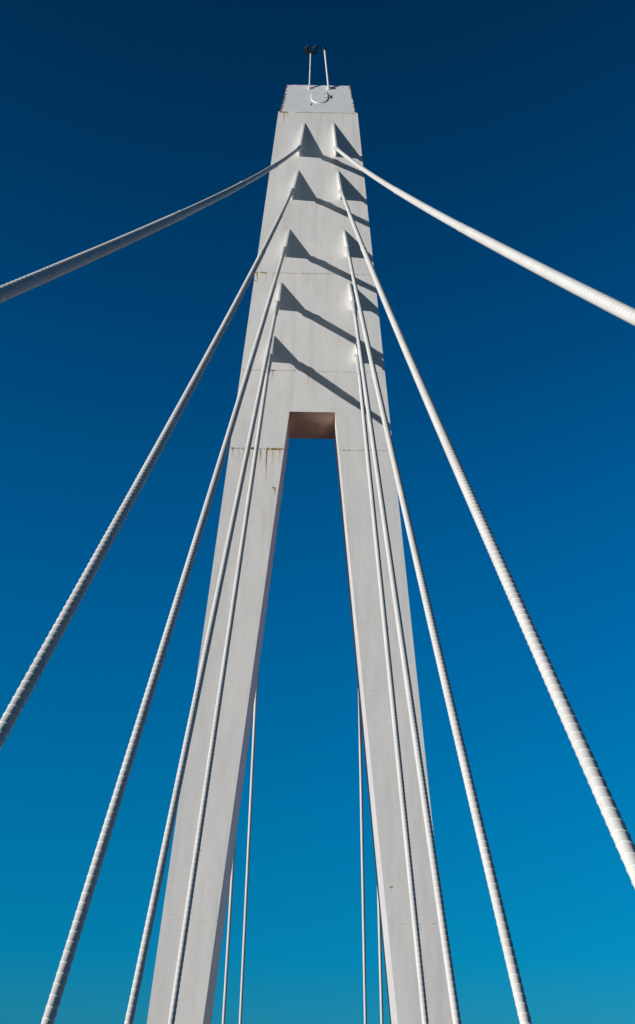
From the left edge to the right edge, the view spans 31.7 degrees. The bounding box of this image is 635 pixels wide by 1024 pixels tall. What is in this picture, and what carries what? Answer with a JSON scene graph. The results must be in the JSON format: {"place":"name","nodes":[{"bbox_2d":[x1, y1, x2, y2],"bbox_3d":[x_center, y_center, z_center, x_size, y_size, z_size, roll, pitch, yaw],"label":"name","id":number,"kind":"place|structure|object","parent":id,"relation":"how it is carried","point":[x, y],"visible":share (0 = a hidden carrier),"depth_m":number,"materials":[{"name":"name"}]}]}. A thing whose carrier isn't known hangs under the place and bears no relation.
{"place":"outdoors","nodes":[
{"label":"outdoors","id":0,"kind":"place"},
{"bbox_2d":[0,0,634,1023],"label":"sky","id":1,"kind":"structure","parent":0,"point":[513,121],"materials":[{"name":"blue"}]},
{"label":"ground","id":2,"kind":"structure","parent":0,"visible":0},
{"bbox_2d":[147,85,452,1023],"bbox_3d":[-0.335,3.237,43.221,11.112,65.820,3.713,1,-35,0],"label":"bridge pylon","id":3,"kind":"object","parent":2,"relation":"on","point":[313,387],"visible":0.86,"depth_m":42.59,"materials":[{"name":"paint"}]},
{"bbox_2d":[0,188,295,748],"bbox_3d":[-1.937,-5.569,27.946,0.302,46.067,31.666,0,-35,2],"label":"stay cable","id":4,"kind":"object","parent":3,"relation":"attached to","point":[15,707],"visible":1,"depth_m":13.02,"materials":[{"name":"white metal"}]},
{"bbox_2d":[0,145,302,302],"bbox_3d":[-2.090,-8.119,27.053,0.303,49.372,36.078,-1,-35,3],"label":"stay cable","id":5,"kind":"object","parent":3,"relation":"attached to","point":[20,285],"visible":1,"depth_m":14.13,"materials":[{"name":"white metal"}]},
{"bbox_2d":[41,246,287,1023],"bbox_3d":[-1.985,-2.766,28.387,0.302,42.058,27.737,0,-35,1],"label":"stay cable","id":6,"kind":"object","parent":3,"relation":"attached to","point":[58,987],"visible":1,"depth_m":14.65,"materials":[{"name":"white metal"}]},
{"bbox_2d":[124,300,280,1023],"bbox_3d":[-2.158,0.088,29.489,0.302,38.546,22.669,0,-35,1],"label":"stay cable","id":7,"kind":"object","parent":3,"relation":"attached to","point":[138,976],"visible":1,"depth_m":21.05,"materials":[{"name":"white metal"}]},
{"bbox_2d":[168,352,273,1023],"bbox_3d":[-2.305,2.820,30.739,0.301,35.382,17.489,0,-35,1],"label":"stay cable","id":8,"kind":"object","parent":3,"relation":"attached to","point":[183,942],"visible":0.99,"depth_m":26.48,"materials":[{"name":"white metal"}]},
{"bbox_2d":[222,842,235,1023],"bbox_3d":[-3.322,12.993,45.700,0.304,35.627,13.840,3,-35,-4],"label":"stay cable","id":9,"kind":"object","parent":3,"relation":"attached to","point":[228,945],"visible":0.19,"depth_m":44.65,"materials":[{"name":"white metal"}]},
{"bbox_2d":[239,671,258,1023],"bbox_3d":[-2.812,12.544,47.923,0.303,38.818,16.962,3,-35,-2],"label":"stay cable","id":10,"kind":"object","parent":3,"relation":"attached to","point":[248,854],"visible":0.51,"depth_m":47.45,"materials":[{"name":"white metal"}]},
{"bbox_2d":[304,45,317,88],"bbox_3d":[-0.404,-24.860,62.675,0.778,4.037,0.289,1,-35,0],"label":"floodlight mast","id":11,"kind":"object","parent":3,"relation":"on","point":[313,51],"visible":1,"depth_m":63.48,"materials":[{"name":"metal"}]},
{"bbox_2d":[323,46,331,89],"bbox_3d":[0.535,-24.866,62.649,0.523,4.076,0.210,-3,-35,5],"label":"beacon mast","id":12,"kind":"object","parent":3,"relation":"on","point":[328,86],"visible":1,"depth_m":62.49,"materials":[{"name":"metal"}]},
{"bbox_2d":[358,694,366,1023],"bbox_3d":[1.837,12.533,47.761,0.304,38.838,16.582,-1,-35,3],"label":"stay cable","id":13,"kind":"object","parent":3,"relation":"attached to","point":[362,865],"visible":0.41,"depth_m":47.20,"materials":[{"name":"white metal"}]},
{"bbox_2d":[377,891,383,1023],"bbox_3d":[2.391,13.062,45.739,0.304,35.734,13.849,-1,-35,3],"label":"stay cable","id":14,"kind":"object","parent":3,"relation":"attached to","point":[380,972],"visible":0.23,"depth_m":44.47,"materials":[{"name":"white metal"}]},
{"bbox_2d":[354,354,428,1023],"bbox_3d":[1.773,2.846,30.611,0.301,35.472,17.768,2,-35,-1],"label":"stay cable","id":15,"kind":"object","parent":3,"relation":"attached to","point":[417,944],"visible":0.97,"depth_m":26.26,"materials":[{"name":"white metal"}]},
{"bbox_2d":[350,301,460,1023],"bbox_3d":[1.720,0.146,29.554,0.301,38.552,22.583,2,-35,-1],"label":"stay cable","id":16,"kind":"object","parent":3,"relation":"attached to","point":[452,991],"visible":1,"depth_m":21.32,"materials":[{"name":"white metal"}]},
{"bbox_2d":[344,246,531,1023],"bbox_3d":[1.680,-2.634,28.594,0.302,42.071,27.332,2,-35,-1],"label":"stay cable","id":17,"kind":"object","parent":3,"relation":"attached to","point":[522,1008],"visible":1,"depth_m":15.46,"materials":[{"name":"white metal"}]},
{"bbox_2d":[333,146,634,325],"bbox_3d":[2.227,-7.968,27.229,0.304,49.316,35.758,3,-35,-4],"label":"stay cable","id":18,"kind":"object","parent":3,"relation":"attached to","point":[611,305],"visible":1,"depth_m":14.90,"materials":[{"name":"white metal"}]},
{"bbox_2d":[338,189,634,887],"bbox_3d":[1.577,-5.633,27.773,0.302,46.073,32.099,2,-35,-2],"label":"stay cable","id":19,"kind":"object","parent":3,"relation":"attached to","point":[615,822],"visible":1,"depth_m":10.24,"materials":[{"name":"white metal"}]}
]}

